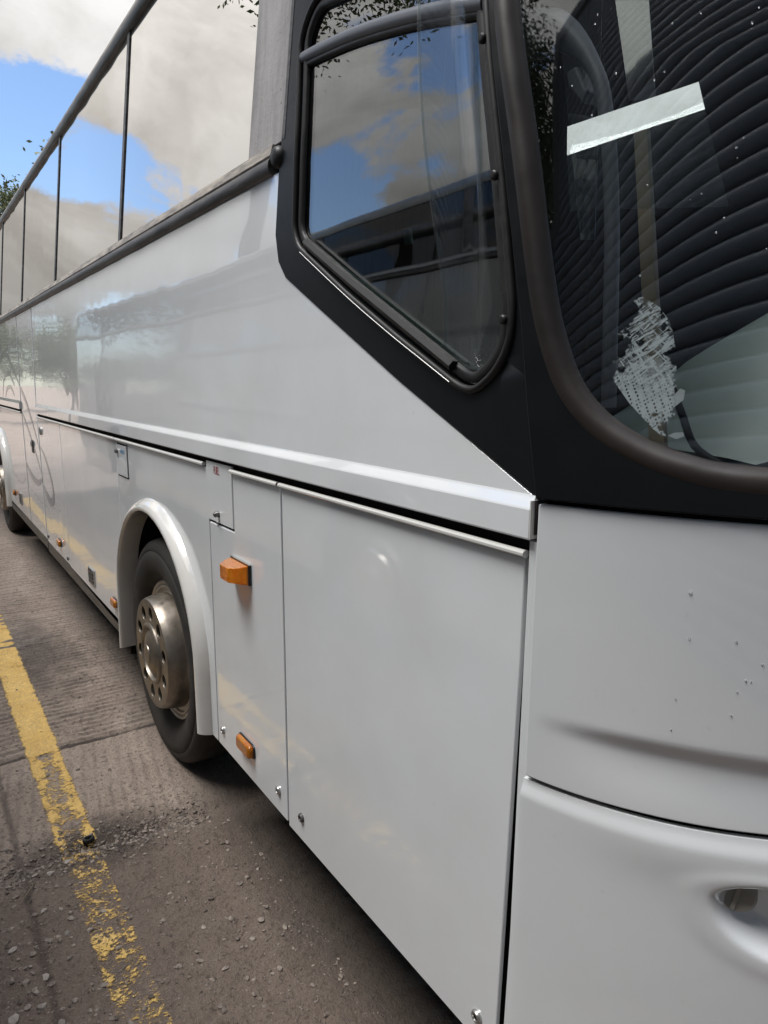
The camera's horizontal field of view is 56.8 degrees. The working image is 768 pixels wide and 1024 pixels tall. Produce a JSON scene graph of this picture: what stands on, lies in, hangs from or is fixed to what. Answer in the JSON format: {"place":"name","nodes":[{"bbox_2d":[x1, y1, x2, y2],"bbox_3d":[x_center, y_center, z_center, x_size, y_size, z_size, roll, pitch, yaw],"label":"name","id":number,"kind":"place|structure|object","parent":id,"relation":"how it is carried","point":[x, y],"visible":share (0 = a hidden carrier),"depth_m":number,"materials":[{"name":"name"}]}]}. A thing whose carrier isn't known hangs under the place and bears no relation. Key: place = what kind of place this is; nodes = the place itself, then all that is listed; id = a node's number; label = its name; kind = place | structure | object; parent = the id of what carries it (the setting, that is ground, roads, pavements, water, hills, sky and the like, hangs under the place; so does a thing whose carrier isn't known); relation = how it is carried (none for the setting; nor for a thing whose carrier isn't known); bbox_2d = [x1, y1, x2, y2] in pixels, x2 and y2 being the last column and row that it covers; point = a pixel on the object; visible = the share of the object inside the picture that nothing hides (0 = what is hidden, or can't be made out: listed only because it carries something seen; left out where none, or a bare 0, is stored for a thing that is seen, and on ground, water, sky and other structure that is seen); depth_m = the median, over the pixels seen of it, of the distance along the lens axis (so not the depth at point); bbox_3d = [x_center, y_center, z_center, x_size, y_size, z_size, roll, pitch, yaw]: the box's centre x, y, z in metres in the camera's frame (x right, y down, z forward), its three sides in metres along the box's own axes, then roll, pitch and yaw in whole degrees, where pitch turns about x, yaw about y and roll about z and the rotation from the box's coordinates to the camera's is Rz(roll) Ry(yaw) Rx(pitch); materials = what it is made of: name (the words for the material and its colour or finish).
{"place":"outdoors","nodes":[
{"label":"outdoors","id":0,"kind":"place"},
{"bbox_2d":[8,946,16,953],"bbox_3d":[-1.188,1.401,2.270,0.029,0.013,0.025,-7,13,-33],"label":"stone","id":1,"kind":"object","parent":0,"point":[12,950],"visible":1,"depth_m":2.27,"materials":[{"name":"grey stone"}]},
{"bbox_2d":[8,1013,18,1023],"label":"stone","id":2,"kind":"object","parent":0,"point":[13,1019],"visible":1,"depth_m":2.02,"materials":[{"name":"grey stone"}]},
{"bbox_2d":[37,1002,46,1009],"bbox_3d":[-0.994,1.440,2.067,0.024,0.025,0.027,5,12,25],"label":"stone","id":3,"kind":"object","parent":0,"point":[42,1006],"visible":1,"depth_m":2.06,"materials":[{"name":"grey stone"}]},
{"bbox_2d":[43,973,48,980],"bbox_3d":[-1.033,1.424,2.172,0.019,0.013,0.028,-7,13,-33],"label":"stone","id":4,"kind":"object","parent":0,"point":[45,976],"visible":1,"depth_m":2.17,"materials":[{"name":"grey stone"}]},
{"bbox_2d":[58,1019,65,1023],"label":"stone","id":5,"kind":"object","parent":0,"point":[61,1021],"visible":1,"depth_m":2.01,"materials":[{"name":"grey stone"}]},
{"bbox_2d":[0,0,135,213],"label":"sky","id":6,"kind":"structure","parent":0,"point":[49,49],"materials":[{"name":"blue"}]},
{"bbox_2d":[0,663,378,1023],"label":"gravel","id":7,"kind":"structure","parent":0,"point":[49,940],"depth_m":2.50,"materials":[{"name":"grey gravel"}]},
{"bbox_2d":[0,504,461,1023],"bbox_3d":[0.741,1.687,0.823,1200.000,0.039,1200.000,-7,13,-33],"label":"ground","id":8,"kind":"structure","parent":0,"point":[56,621],"depth_m":2.60,"materials":[{"name":"grey asphalt"}]},
{"bbox_2d":[0,174,18,216],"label":"tree","id":9,"kind":"object","parent":8,"relation":"on","point":[5,198],"visible":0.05,"depth_m":33.55,"materials":[{"name":"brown plant"}]},
{"bbox_2d":[19,882,34,904],"bbox_3d":[-1.261,1.350,2.516,0.010,0.010,0.117,0,11,-3],"label":"twig","id":10,"kind":"object","parent":8,"relation":"on","point":[27,892],"visible":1,"depth_m":2.51,"materials":[{"name":"brown"}]},
{"bbox_2d":[14,130,52,192],"bbox_3d":[-8.968,-7.395,23.477,7.871,9.766,7.835,-9,14,-40],"label":"tree","id":11,"kind":"object","parent":8,"relation":"on","point":[30,141],"depth_m":22.53,"materials":[{"name":"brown plant"}]},
{"bbox_2d":[0,615,171,1023],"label":"road marking","id":12,"kind":"object","parent":8,"relation":"on","point":[29,716],"visible":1,"depth_m":3.41,"materials":[{"name":"yellow paint"}]},
{"bbox_2d":[82,835,94,844],"bbox_3d":[-1.172,1.300,2.817,0.045,0.018,0.045,-12,10,-33],"label":"rubber ring","id":13,"kind":"object","parent":12,"relation":"on","point":[88,839],"visible":1,"depth_m":2.81,"materials":[{"name":"black rubber"}]},
{"bbox_2d":[0,0,767,1023],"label":"coach","id":14,"kind":"object","parent":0,"point":[384,440],"visible":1,"depth_m":1.82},
{"bbox_2d":[0,226,1,285],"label":"side window","id":15,"kind":"structure","parent":14,"relation":"in","point":[1,226],"depth_m":7.41,"materials":[{"name":"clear glass"}]},
{"bbox_2d":[1,193,23,314],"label":"side window","id":16,"kind":"structure","parent":14,"relation":"in","point":[13,224],"depth_m":6.61,"materials":[{"name":"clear glass"}]},
{"bbox_2d":[16,308,47,537],"bbox_3d":[-3.069,-0.769,6.189,0.033,1.892,0.860,-7,13,-33],"label":"service door panel","id":17,"kind":"structure","parent":14,"relation":"in","point":[25,351],"depth_m":6.12,"materials":[{"name":"white paint"}]},
{"bbox_2d":[22,140,58,301],"bbox_3d":[-2.613,-2.129,5.378,0.108,0.938,1.597,-7,13,-33],"label":"side window","id":18,"kind":"structure","parent":14,"relation":"in","point":[41,193],"depth_m":5.28,"materials":[{"name":"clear glass"}]},
{"bbox_2d":[38,418,70,564],"bbox_3d":[-2.553,-0.188,5.492,0.012,1.027,0.957,-7,13,-33],"label":"locker door","id":19,"kind":"structure","parent":14,"relation":"in","point":[50,440],"depth_m":5.41,"materials":[{"name":"white paint"}]},
{"bbox_2d":[60,425,121,623],"bbox_3d":[-1.836,0.030,4.444,0.012,1.067,1.599,-7,13,-33],"label":"locker door","id":20,"kind":"structure","parent":14,"relation":"in","point":[90,468],"depth_m":4.34,"materials":[{"name":"white paint"}]},
{"bbox_2d":[56,37,126,279],"bbox_3d":[-1.687,-1.874,4.018,0.108,0.938,1.717,-7,13,-33],"label":"side window","id":21,"kind":"structure","parent":14,"relation":"in","point":[91,143],"depth_m":3.86,"materials":[{"name":"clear glass"}]},
{"bbox_2d":[121,0,258,238],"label":"side window","id":22,"kind":"structure","parent":14,"relation":"in","point":[192,62],"depth_m":2.61,"materials":[{"name":"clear glass"}]},
{"bbox_2d":[210,474,288,820],"bbox_3d":[-0.473,0.418,2.446,0.012,1.091,0.604,-7,13,-33],"label":"locker door","id":23,"kind":"structure","parent":14,"relation":"in","point":[249,621],"depth_m":2.37,"materials":[{"name":"white paint"}]},
{"bbox_2d":[282,488,528,1023],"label":"locker door","id":24,"kind":"structure","parent":14,"relation":"in","point":[405,643],"depth_m":1.65,"materials":[{"name":"white paint"}]}
]}

